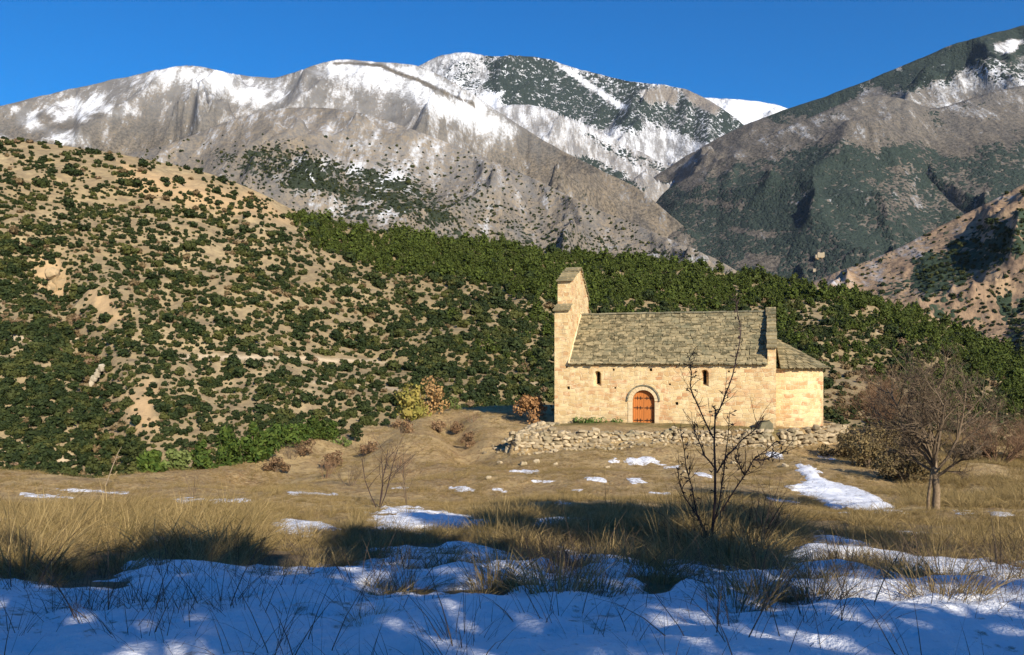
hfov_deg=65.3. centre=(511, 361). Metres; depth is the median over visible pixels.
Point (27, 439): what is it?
evergreen shrub
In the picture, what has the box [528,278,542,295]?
pine tree
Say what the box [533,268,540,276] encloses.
pine tree
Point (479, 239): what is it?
pine tree
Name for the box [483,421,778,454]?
dry stone wall
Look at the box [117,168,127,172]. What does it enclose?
dry shrub
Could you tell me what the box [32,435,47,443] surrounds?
evergreen shrub
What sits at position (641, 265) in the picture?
pine tree
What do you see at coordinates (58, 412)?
evergreen shrub
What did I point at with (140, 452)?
evergreen shrub
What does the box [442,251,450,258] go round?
pine tree
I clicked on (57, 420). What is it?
evergreen shrub
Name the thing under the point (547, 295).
pine tree
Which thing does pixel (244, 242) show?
dry shrub
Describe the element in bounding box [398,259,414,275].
pine tree
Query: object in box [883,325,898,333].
evergreen shrub
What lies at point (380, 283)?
evergreen shrub
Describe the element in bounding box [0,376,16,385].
evergreen shrub
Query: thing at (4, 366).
evergreen shrub
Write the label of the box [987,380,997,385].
dry shrub
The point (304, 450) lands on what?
heath shrub
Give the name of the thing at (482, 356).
evergreen shrub
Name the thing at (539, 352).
evergreen shrub
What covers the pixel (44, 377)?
evergreen shrub
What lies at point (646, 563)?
grass tussock
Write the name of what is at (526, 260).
pine tree
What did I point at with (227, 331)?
evergreen shrub
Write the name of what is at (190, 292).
evergreen shrub
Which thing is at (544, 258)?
pine tree
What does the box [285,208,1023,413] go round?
pine wood
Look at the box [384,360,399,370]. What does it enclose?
evergreen shrub
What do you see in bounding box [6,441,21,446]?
evergreen shrub
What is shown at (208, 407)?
evergreen shrub
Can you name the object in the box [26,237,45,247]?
evergreen shrub
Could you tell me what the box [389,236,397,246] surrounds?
pine tree
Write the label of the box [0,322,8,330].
evergreen shrub
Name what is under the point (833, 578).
grass tussock
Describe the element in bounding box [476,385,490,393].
evergreen shrub
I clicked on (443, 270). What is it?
pine tree
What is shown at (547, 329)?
pine tree
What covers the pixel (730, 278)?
pine tree
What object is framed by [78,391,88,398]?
evergreen shrub
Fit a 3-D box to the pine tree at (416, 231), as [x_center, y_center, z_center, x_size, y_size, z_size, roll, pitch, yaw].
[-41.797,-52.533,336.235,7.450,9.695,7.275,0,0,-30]
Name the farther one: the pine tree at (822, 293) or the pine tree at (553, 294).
the pine tree at (822, 293)
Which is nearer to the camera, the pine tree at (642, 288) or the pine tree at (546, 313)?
the pine tree at (546, 313)
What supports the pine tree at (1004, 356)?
on the hill
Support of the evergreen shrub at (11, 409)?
on the hill
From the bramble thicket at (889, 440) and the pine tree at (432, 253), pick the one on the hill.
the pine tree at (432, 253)
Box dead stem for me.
[106,448,120,484]
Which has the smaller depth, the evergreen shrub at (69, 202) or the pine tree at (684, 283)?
the evergreen shrub at (69, 202)
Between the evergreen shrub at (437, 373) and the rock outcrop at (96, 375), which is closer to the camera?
the rock outcrop at (96, 375)
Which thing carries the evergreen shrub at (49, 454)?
on the hill
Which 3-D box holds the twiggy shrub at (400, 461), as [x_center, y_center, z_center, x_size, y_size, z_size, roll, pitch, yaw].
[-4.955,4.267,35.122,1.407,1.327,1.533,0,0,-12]
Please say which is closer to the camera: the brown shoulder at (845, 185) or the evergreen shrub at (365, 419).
the evergreen shrub at (365, 419)
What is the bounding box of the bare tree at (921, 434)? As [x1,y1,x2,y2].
[851,338,1023,509]
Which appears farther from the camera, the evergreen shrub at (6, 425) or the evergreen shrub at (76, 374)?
the evergreen shrub at (76, 374)
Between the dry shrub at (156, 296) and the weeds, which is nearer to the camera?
the weeds
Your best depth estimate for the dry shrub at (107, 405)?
134.73 m
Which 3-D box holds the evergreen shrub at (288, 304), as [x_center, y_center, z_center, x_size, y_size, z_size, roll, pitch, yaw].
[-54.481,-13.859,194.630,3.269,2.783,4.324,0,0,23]
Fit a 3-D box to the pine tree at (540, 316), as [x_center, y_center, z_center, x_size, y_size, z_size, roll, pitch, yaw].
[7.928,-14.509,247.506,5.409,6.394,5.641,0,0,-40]
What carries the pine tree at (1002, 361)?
on the hill
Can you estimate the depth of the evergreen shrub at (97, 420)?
130.50 m
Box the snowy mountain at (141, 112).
[0,59,683,237]
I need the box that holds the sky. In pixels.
[0,0,1023,107]
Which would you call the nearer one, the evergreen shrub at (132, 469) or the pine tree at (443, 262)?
the evergreen shrub at (132, 469)
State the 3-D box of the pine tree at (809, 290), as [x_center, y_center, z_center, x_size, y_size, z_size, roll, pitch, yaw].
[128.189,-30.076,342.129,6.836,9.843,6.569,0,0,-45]
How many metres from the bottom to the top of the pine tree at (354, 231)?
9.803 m
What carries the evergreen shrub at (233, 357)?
on the hill
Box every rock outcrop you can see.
[38,267,66,291]
[89,364,104,385]
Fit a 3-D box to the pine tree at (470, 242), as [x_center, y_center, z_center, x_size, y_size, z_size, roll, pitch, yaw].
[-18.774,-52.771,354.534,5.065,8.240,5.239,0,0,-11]
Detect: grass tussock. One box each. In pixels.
[323,594,410,626]
[411,538,473,566]
[445,536,548,593]
[480,548,596,594]
[494,536,630,600]
[557,551,652,597]
[599,531,683,566]
[613,528,717,577]
[676,549,813,612]
[698,532,834,603]
[753,541,815,562]
[755,548,892,603]
[800,555,890,590]
[842,549,910,576]
[863,543,1023,603]
[865,544,945,578]
[914,560,1017,599]
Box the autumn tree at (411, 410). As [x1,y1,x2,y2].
[393,382,431,422]
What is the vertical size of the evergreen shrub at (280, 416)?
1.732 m
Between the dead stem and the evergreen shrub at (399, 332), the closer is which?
the dead stem
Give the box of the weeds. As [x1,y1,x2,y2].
[572,417,622,422]
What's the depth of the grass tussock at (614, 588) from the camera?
6.32 m
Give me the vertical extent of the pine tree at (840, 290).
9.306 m
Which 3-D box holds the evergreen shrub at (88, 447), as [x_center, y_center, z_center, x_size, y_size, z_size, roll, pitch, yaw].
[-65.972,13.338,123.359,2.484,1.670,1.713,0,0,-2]
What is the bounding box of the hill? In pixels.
[0,138,1020,476]
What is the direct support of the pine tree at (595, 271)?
on the hill
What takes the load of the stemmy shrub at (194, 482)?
on the ground
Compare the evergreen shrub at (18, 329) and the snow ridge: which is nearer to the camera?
the evergreen shrub at (18, 329)
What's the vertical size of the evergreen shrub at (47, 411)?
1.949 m
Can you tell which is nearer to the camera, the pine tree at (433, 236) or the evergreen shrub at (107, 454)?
the evergreen shrub at (107, 454)
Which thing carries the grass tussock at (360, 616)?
on the ground
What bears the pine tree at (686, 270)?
on the hill
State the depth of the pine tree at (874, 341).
254.94 m
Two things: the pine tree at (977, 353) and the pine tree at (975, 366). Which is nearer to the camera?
the pine tree at (975, 366)
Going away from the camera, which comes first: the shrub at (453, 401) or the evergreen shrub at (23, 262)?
the shrub at (453, 401)
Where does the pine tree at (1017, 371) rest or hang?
on the hill
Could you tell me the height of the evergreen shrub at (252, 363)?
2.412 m
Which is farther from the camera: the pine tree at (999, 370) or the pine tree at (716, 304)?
the pine tree at (716, 304)
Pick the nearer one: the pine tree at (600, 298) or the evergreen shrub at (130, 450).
the evergreen shrub at (130, 450)
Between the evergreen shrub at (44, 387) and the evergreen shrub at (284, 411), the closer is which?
the evergreen shrub at (44, 387)
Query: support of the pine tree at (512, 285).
on the hill
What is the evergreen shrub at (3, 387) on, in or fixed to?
on the hill
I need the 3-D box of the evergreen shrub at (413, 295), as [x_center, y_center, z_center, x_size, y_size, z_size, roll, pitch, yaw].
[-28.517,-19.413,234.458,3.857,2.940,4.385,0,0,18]
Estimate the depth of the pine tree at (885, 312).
332.12 m
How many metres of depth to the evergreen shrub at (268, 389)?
140.75 m
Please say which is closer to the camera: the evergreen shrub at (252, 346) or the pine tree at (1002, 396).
the evergreen shrub at (252, 346)
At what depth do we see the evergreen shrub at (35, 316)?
159.48 m
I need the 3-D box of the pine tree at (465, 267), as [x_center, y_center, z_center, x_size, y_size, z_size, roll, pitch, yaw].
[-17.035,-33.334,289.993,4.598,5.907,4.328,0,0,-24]
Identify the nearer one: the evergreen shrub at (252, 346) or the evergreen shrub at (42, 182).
the evergreen shrub at (252, 346)
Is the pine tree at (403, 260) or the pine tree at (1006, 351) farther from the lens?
the pine tree at (1006, 351)
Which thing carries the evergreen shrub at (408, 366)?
on the hill
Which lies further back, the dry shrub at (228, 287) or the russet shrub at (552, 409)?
the dry shrub at (228, 287)
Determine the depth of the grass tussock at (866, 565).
7.70 m
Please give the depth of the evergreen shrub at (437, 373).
178.90 m
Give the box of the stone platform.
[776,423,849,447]
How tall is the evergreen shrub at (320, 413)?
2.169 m
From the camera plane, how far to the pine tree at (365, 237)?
311.23 m
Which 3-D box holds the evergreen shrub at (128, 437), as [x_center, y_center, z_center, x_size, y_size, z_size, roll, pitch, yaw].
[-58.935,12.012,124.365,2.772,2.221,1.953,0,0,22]
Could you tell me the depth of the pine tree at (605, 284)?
305.99 m
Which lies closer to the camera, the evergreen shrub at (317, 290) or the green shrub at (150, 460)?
the green shrub at (150, 460)
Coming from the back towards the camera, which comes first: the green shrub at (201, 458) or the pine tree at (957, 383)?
the pine tree at (957, 383)
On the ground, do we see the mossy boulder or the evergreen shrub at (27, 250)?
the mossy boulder
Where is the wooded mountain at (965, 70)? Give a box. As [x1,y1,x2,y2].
[653,25,1023,282]
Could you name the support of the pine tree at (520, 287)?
on the hill
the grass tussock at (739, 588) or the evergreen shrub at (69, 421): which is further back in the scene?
the evergreen shrub at (69, 421)
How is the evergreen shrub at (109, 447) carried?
on the hill
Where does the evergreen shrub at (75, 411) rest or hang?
on the hill
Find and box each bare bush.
[824,366,916,431]
[941,408,999,445]
[955,410,1023,462]
[997,408,1023,456]
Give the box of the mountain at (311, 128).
[127,108,739,273]
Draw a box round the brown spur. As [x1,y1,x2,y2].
[813,184,1023,354]
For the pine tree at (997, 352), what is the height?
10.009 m
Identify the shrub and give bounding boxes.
[0,242,14,252]
[0,278,13,285]
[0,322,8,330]
[0,330,12,339]
[0,362,17,369]
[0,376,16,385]
[0,383,10,391]
[0,388,11,395]
[0,411,9,419]
[1,264,16,272]
[1,323,20,329]
[3,366,20,378]
[3,422,12,428]
[3,452,21,464]
[5,242,21,248]
[5,404,16,412]
[5,443,29,452]
[6,388,20,400]
[6,425,18,436]
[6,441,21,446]
[8,225,20,235]
[10,177,23,184]
[10,323,28,335]
[11,257,27,265]
[11,394,26,405]
[12,449,26,458]
[13,366,23,374]
[14,358,31,366]
[15,406,31,416]
[16,245,32,254]
[17,299,38,306]
[17,422,29,428]
[18,216,32,225]
[20,435,32,442]
[21,460,40,471]
[22,367,39,374]
[23,429,45,439]
[24,241,34,247]
[24,305,42,313]
[25,341,42,351]
[25,377,37,387]
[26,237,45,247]
[27,416,42,426]
[30,319,47,329]
[30,398,40,405]
[31,313,47,318]
[31,450,47,461]
[32,176,51,187]
[32,383,49,392]
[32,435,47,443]
[33,354,50,362]
[33,441,49,449]
[34,399,55,407]
[36,344,52,354]
[36,445,53,453]
[37,278,47,286]
[38,372,52,383]
[40,404,58,415]
[41,430,58,438]
[42,338,55,345]
[43,416,55,425]
[46,449,56,457]
[46,462,60,469]
[48,386,65,393]
[48,400,68,408]
[50,389,63,399]
[51,359,66,369]
[51,415,63,426]
[52,408,67,417]
[55,340,68,347]
[56,322,74,330]
[56,345,74,354]
[56,393,71,401]
[58,326,73,336]
[60,466,79,476]
[62,163,78,175]
[62,353,75,362]
[63,195,75,207]
[63,361,76,369]
[63,416,76,426]
[68,369,84,380]
[69,282,77,291]
[70,408,84,415]
[71,313,80,321]
[75,361,88,368]
[75,367,87,376]
[75,399,91,409]
[75,454,87,465]
[76,402,85,412]
[77,223,91,230]
[77,284,88,294]
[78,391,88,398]
[79,421,97,430]
[80,386,92,393]
[82,365,96,375]
[82,376,89,382]
[83,358,92,364]
[83,443,93,451]
[84,460,100,472]
[86,406,100,415]
[87,345,101,355]
[89,416,103,424]
[91,444,98,452]
[92,404,102,409]
[94,412,103,417]
[95,396,105,406]
[96,313,111,322]
[98,386,112,397]
[99,432,112,440]
[100,440,109,449]
[102,402,110,408]
[102,416,115,425]
[103,449,112,458]
[103,458,111,465]
[104,443,116,449]
[106,464,117,472]
[111,455,119,464]
[113,437,121,447]
[114,422,126,428]
[116,348,131,357]
[116,469,127,475]
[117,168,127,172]
[119,444,129,453]
[120,243,139,255]
[121,440,130,447]
[122,321,135,329]
[124,432,139,440]
[124,465,138,474]
[125,445,139,455]
[128,339,140,347]
[129,278,140,286]
[129,412,140,424]
[136,448,146,456]
[136,448,166,472]
[137,166,146,171]
[139,262,144,267]
[143,277,160,288]
[143,344,159,356]
[144,194,155,199]
[146,271,158,279]
[148,293,160,299]
[153,401,172,411]
[158,425,179,436]
[160,195,169,200]
[161,352,176,360]
[162,253,180,264]
[162,312,175,321]
[162,448,191,470]
[164,270,177,278]
[172,175,185,184]
[173,270,184,281]
[173,406,187,416]
[175,398,186,406]
[177,311,187,316]
[178,465,199,498]
[179,239,196,250]
[179,394,193,400]
[181,440,197,449]
[182,208,198,218]
[182,252,190,259]
[182,317,199,327]
[183,404,191,408]
[185,289,197,295]
[188,324,202,334]
[189,438,218,469]
[192,189,200,195]
[198,402,212,411]
[199,421,215,430]
[211,293,225,306]
[212,331,225,339]
[213,313,231,323]
[215,175,228,183]
[215,425,246,465]
[222,326,236,335]
[223,285,231,289]
[226,354,241,364]
[226,360,240,367]
[229,336,240,343]
[231,265,249,273]
[232,365,245,376]
[235,240,247,245]
[238,224,250,233]
[239,421,266,462]
[242,427,279,458]
[243,357,263,368]
[244,272,256,278]
[248,342,257,350]
[249,266,262,272]
[252,402,273,414]
[255,383,271,395]
[258,347,268,356]
[260,456,290,471]
[261,386,275,394]
[265,264,280,271]
[265,372,277,382]
[266,420,286,449]
[270,286,282,293]
[273,413,284,422]
[274,367,288,376]
[275,409,290,414]
[279,422,304,447]
[280,300,296,309]
[284,291,291,297]
[284,443,299,459]
[287,416,303,425]
[289,422,313,444]
[290,331,305,340]
[290,374,304,382]
[291,324,305,331]
[294,438,315,455]
[298,415,321,439]
[300,391,316,402]
[302,220,321,229]
[308,286,322,294]
[312,409,327,418]
[316,456,343,478]
[317,419,330,440]
[320,450,342,468]
[322,368,335,376]
[326,363,340,373]
[328,420,340,439]
[329,329,343,339]
[329,459,366,485]
[330,436,351,446]
[334,265,348,275]
[335,390,347,400]
[338,284,352,295]
[339,362,354,371]
[341,337,356,347]
[342,251,356,262]
[345,389,355,394]
[345,431,426,506]
[349,424,363,441]
[355,332,366,339]
[356,304,369,311]
[356,401,372,412]
[357,414,374,425]
[358,441,378,454]
[361,305,376,315]
[362,271,377,280]
[366,379,383,388]
[368,312,376,318]
[373,277,388,289]
[384,325,396,332]
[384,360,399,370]
[385,450,413,471]
[386,378,401,386]
[389,394,402,405]
[389,418,414,433]
[393,429,419,504]
[394,327,405,336]
[401,361,417,370]
[403,278,413,282]
[405,298,411,305]
[408,291,419,299]
[412,365,425,374]
[421,375,450,414]
[423,359,435,366]
[426,270,439,282]
[427,314,441,321]
[428,337,446,348]
[431,419,446,431]
[433,369,448,378]
[434,308,448,318]
[434,361,442,369]
[435,380,444,388]
[439,335,451,344]
[440,365,458,375]
[447,396,461,409]
[450,421,463,433]
[451,276,465,284]
[459,331,474,340]
[459,391,468,400]
[460,431,474,446]
[463,411,478,421]
[465,399,474,406]
[466,365,476,375]
[467,389,478,399]
[470,302,483,314]
[476,294,486,301]
[476,352,486,360]
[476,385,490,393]
[483,378,495,386]
[485,398,499,405]
[488,285,506,295]
[488,295,506,304]
[495,338,508,348]
[500,326,511,335]
[501,319,515,327]
[502,281,510,290]
[506,337,520,347]
[509,308,523,318]
[511,342,524,349]
[512,373,525,381]
[512,392,546,423]
[516,385,532,394]
[518,364,530,372]
[520,381,530,387]
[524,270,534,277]
[532,347,544,357]
[534,358,549,368]
[537,339,547,347]
[538,380,554,388]
[543,301,553,308]
[543,368,553,376]
[545,387,554,399]
[547,242,556,253]
[548,375,554,384]
[550,393,554,414]
[635,487,746,545]
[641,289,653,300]
[726,464,825,546]
[740,304,751,310]
[823,377,833,389]
[828,373,839,379]
[833,412,845,420]
[836,395,845,403]
[840,364,850,369]
[841,411,849,417]
[842,381,850,387]
[844,371,854,376]
[852,369,861,374]
[861,365,875,373]
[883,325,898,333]
[890,363,901,369]
[894,370,909,378]
[897,337,907,345]
[899,352,913,362]
[957,367,971,377]
[962,363,974,370]
[965,403,974,410]
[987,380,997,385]
[988,413,1005,426]
[1004,414,1014,423]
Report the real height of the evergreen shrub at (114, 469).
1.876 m
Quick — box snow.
[0,452,1023,654]
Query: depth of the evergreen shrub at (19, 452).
117.92 m
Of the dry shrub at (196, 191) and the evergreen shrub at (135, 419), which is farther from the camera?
the dry shrub at (196, 191)
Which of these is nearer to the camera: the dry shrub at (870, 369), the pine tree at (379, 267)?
the dry shrub at (870, 369)
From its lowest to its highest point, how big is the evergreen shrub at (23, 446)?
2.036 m
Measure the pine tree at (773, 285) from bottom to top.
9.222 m
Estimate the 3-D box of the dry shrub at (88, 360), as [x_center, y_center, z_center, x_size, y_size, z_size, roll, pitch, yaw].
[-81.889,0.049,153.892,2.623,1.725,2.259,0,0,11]
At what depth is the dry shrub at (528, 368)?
189.68 m
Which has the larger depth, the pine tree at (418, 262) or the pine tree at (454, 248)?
the pine tree at (454, 248)
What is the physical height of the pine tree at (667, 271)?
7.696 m
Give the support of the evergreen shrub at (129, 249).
on the hill
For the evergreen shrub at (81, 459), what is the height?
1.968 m
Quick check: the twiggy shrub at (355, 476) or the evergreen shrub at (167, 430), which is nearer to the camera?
the twiggy shrub at (355, 476)
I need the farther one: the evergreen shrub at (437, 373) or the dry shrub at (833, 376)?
the dry shrub at (833, 376)
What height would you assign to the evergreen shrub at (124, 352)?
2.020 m
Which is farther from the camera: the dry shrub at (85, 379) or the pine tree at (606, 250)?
the pine tree at (606, 250)
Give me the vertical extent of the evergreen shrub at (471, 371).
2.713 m
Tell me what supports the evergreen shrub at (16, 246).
on the hill
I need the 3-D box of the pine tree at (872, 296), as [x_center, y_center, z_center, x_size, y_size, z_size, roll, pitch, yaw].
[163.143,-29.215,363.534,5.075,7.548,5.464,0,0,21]
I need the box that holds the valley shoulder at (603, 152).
[495,104,673,201]
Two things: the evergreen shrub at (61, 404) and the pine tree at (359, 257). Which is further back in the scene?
the pine tree at (359, 257)
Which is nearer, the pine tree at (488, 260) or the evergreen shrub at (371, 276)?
the evergreen shrub at (371, 276)
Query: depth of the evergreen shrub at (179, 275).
191.85 m
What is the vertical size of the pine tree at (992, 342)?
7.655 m
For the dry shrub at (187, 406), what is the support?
on the hill
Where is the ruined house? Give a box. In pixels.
[814,252,824,259]
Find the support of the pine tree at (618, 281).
on the hill
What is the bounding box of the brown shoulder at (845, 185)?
[656,85,1023,281]
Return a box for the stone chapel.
[552,267,830,427]
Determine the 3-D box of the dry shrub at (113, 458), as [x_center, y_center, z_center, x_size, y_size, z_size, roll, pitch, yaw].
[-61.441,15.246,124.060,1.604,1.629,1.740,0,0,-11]
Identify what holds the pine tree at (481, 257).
on the hill
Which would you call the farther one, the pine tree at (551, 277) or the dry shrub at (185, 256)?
the pine tree at (551, 277)
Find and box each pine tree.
[305,225,318,237]
[313,209,323,218]
[316,229,331,247]
[322,208,333,219]
[330,228,344,240]
[343,239,353,252]
[346,223,362,241]
[352,234,360,246]
[352,247,362,260]
[354,242,366,256]
[355,221,364,234]
[360,240,371,248]
[361,233,372,242]
[367,246,374,254]
[374,260,383,271]
[380,245,391,259]
[381,254,387,262]
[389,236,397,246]
[390,243,402,256]
[392,221,398,230]
[394,223,406,231]
[395,232,404,244]
[396,241,407,254]
[398,254,406,265]
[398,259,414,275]
[404,251,414,266]
[405,226,413,240]
[405,238,414,249]
[410,232,420,244]
[411,227,421,241]
[411,253,417,265]
[413,256,426,269]
[423,227,430,239]
[426,230,436,242]
[428,249,435,257]
[429,240,437,246]
[434,243,442,252]
[438,256,447,267]
[439,260,453,275]
[442,245,453,253]
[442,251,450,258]
[445,237,457,246]
[446,305,457,317]
[449,241,460,252]
[459,229,469,240]
[459,248,474,264]
[461,262,469,272]
[467,234,474,247]
[472,269,485,282]
[473,234,482,242]
[476,250,485,261]
[479,236,491,249]
[481,232,489,241]
[481,252,494,268]
[481,334,496,353]
[484,245,496,256]
[492,240,499,250]
[493,266,501,278]
[494,252,504,262]
[498,232,506,241]
[498,238,507,248]
[499,272,508,279]
[505,237,516,250]
[507,258,517,268]
[508,280,515,291]
[510,239,519,249]
[515,282,524,293]
[521,255,529,265]
[523,247,532,257]
[525,257,539,270]
[525,348,534,357]
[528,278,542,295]
[528,306,545,320]
[530,300,542,311]
[531,242,538,255]
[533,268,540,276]
[535,274,543,282]
[537,250,545,261]
[538,265,546,275]
[538,278,546,292]
[540,271,550,284]
[541,253,552,263]
[541,308,549,320]
[541,322,553,335]
[543,288,551,299]
[546,272,556,284]
[548,284,557,299]
[574,244,580,253]
[579,249,588,259]
[584,254,594,263]
[584,268,592,280]
[586,276,598,289]
[588,294,598,306]
[591,267,602,277]
[591,286,600,296]
[594,248,608,264]
[596,292,604,302]
[600,288,608,295]
[601,246,611,256]
[602,278,614,288]
[603,264,616,276]
[614,280,625,292]
[615,275,624,286]
[620,248,631,261]
[626,281,634,291]
[631,272,646,285]
[632,248,641,258]
[635,257,647,270]
[637,250,649,261]
[638,284,647,291]
[646,260,654,270]
[651,276,663,289]
[658,291,668,301]
[659,286,674,301]
[661,255,673,266]
[661,266,671,278]
[665,276,674,286]
[669,285,677,295]
[670,253,679,262]
[670,277,682,291]
[678,265,688,275]
[682,277,688,288]
[687,259,691,269]
[687,270,697,282]
[687,280,699,295]
[689,259,698,270]
[694,273,708,286]
[696,257,709,271]
[700,293,712,306]
[704,293,720,308]
[713,262,724,272]
[725,273,736,283]
[725,281,737,291]
[735,292,744,301]
[738,281,749,293]
[745,295,754,305]
[746,267,760,283]
[747,288,758,299]
[753,264,765,273]
[757,283,766,292]
[760,269,769,281]
[761,286,771,297]
[763,294,777,306]
[768,278,779,291]
[777,281,784,290]
[785,281,798,299]
[788,273,801,283]
[797,276,808,285]
[804,281,817,296]
[814,281,831,300]
[823,339,830,348]
[825,303,836,315]
[834,282,845,295]
[834,297,847,307]
[835,280,849,292]
[849,282,859,291]
[850,285,858,295]
[855,295,867,309]
[861,347,871,357]
[866,291,875,298]
[867,335,878,344]
[871,357,885,374]
[877,302,891,318]
[891,304,898,313]
[893,310,900,322]
[896,317,904,324]
[898,325,912,342]
[910,299,922,313]
[910,327,918,338]
[921,323,933,337]
[925,347,936,359]
[930,334,942,347]
[934,370,949,385]
[936,360,951,374]
[937,311,952,326]
[951,315,965,332]
[952,374,964,387]
[960,331,975,345]
[963,336,974,347]
[965,329,974,338]
[966,323,977,336]
[968,353,977,363]
[969,360,985,373]
[970,345,981,357]
[976,340,984,348]
[981,343,993,356]
[988,337,995,346]
[992,344,1007,356]
[992,364,1006,374]
[997,393,1007,402]
[998,351,1010,361]
[998,357,1008,368]
[999,377,1013,390]
[1002,337,1014,350]
[1004,347,1010,359]
[1006,363,1023,377]
[1008,355,1023,371]
[1012,378,1022,388]
[1015,344,1023,354]
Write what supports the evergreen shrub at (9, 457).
on the hill
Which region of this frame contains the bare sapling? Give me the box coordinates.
[670,287,806,544]
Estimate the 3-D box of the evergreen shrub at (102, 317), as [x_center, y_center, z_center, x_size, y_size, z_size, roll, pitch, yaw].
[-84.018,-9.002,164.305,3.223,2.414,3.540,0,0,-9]
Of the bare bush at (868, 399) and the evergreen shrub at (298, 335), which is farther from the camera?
the evergreen shrub at (298, 335)
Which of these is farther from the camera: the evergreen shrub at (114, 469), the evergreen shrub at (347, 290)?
the evergreen shrub at (347, 290)
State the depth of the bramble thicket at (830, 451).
40.17 m
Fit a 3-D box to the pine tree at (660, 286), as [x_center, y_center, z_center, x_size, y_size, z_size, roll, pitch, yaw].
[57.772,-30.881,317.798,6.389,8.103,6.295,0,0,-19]
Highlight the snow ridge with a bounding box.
[706,98,787,124]
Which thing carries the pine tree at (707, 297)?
on the hill
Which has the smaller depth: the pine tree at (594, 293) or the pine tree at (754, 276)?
the pine tree at (594, 293)
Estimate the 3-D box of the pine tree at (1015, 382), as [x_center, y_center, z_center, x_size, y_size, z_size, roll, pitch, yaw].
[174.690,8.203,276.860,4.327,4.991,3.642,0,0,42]
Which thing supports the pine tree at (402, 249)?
on the hill
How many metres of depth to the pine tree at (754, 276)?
398.01 m
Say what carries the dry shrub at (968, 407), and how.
on the hill
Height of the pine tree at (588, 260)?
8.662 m
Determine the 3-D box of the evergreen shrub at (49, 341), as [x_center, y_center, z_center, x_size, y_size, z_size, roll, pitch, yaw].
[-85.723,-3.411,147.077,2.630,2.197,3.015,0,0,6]
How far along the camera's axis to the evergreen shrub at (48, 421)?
124.01 m
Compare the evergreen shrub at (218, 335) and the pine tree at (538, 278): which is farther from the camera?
the pine tree at (538, 278)
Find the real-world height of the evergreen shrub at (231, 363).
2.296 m
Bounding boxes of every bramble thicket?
[817,432,859,457]
[837,420,885,467]
[863,420,900,449]
[870,439,940,482]
[888,435,943,463]
[945,435,994,461]
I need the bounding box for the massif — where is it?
[419,52,742,165]
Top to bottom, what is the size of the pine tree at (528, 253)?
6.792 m
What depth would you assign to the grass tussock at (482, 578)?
6.84 m
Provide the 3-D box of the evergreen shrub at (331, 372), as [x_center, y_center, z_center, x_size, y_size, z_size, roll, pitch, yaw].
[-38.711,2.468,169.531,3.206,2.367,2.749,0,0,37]
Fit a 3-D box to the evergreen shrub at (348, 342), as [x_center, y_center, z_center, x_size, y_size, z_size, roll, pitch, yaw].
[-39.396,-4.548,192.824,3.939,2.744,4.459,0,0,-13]
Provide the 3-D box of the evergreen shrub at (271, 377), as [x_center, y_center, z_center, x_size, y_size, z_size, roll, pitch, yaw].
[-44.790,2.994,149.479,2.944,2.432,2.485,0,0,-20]
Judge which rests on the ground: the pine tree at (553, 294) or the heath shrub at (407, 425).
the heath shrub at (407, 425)
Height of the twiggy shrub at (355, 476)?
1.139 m
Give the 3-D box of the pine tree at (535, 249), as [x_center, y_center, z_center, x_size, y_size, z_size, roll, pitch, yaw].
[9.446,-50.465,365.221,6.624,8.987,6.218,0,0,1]
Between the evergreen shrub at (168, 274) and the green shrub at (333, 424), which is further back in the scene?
the evergreen shrub at (168, 274)
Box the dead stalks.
[0,492,1023,654]
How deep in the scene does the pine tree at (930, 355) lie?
254.76 m
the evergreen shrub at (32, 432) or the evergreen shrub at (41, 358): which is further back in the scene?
the evergreen shrub at (41, 358)
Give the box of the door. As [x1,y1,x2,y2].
[633,390,654,422]
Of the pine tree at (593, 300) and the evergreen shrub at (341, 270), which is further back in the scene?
the pine tree at (593, 300)
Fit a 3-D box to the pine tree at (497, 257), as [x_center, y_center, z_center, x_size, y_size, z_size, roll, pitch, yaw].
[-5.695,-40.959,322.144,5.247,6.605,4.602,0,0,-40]
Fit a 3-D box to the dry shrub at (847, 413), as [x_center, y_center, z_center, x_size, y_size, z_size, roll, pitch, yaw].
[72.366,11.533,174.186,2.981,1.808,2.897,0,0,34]
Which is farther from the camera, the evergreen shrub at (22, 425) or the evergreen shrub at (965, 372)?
the evergreen shrub at (965, 372)
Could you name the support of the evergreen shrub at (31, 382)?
on the hill
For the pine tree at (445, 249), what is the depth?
326.93 m
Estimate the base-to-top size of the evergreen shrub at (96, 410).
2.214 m
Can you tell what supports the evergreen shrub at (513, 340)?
on the hill
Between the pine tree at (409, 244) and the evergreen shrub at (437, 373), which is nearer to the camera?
the evergreen shrub at (437, 373)
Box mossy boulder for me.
[748,420,772,429]
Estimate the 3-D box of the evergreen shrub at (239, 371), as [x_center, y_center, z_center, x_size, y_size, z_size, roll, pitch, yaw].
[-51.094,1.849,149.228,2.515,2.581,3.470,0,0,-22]
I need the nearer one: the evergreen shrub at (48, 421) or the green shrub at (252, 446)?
the green shrub at (252, 446)
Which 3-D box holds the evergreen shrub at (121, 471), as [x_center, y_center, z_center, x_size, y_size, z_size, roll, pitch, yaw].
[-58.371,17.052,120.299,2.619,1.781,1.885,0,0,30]
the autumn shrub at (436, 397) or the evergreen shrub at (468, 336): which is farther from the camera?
the evergreen shrub at (468, 336)
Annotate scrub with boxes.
[0,133,1023,477]
[0,139,971,473]
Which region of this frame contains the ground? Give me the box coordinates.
[0,403,1023,607]
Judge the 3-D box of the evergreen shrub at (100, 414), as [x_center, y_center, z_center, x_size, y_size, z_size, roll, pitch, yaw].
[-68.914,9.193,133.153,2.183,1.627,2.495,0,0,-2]

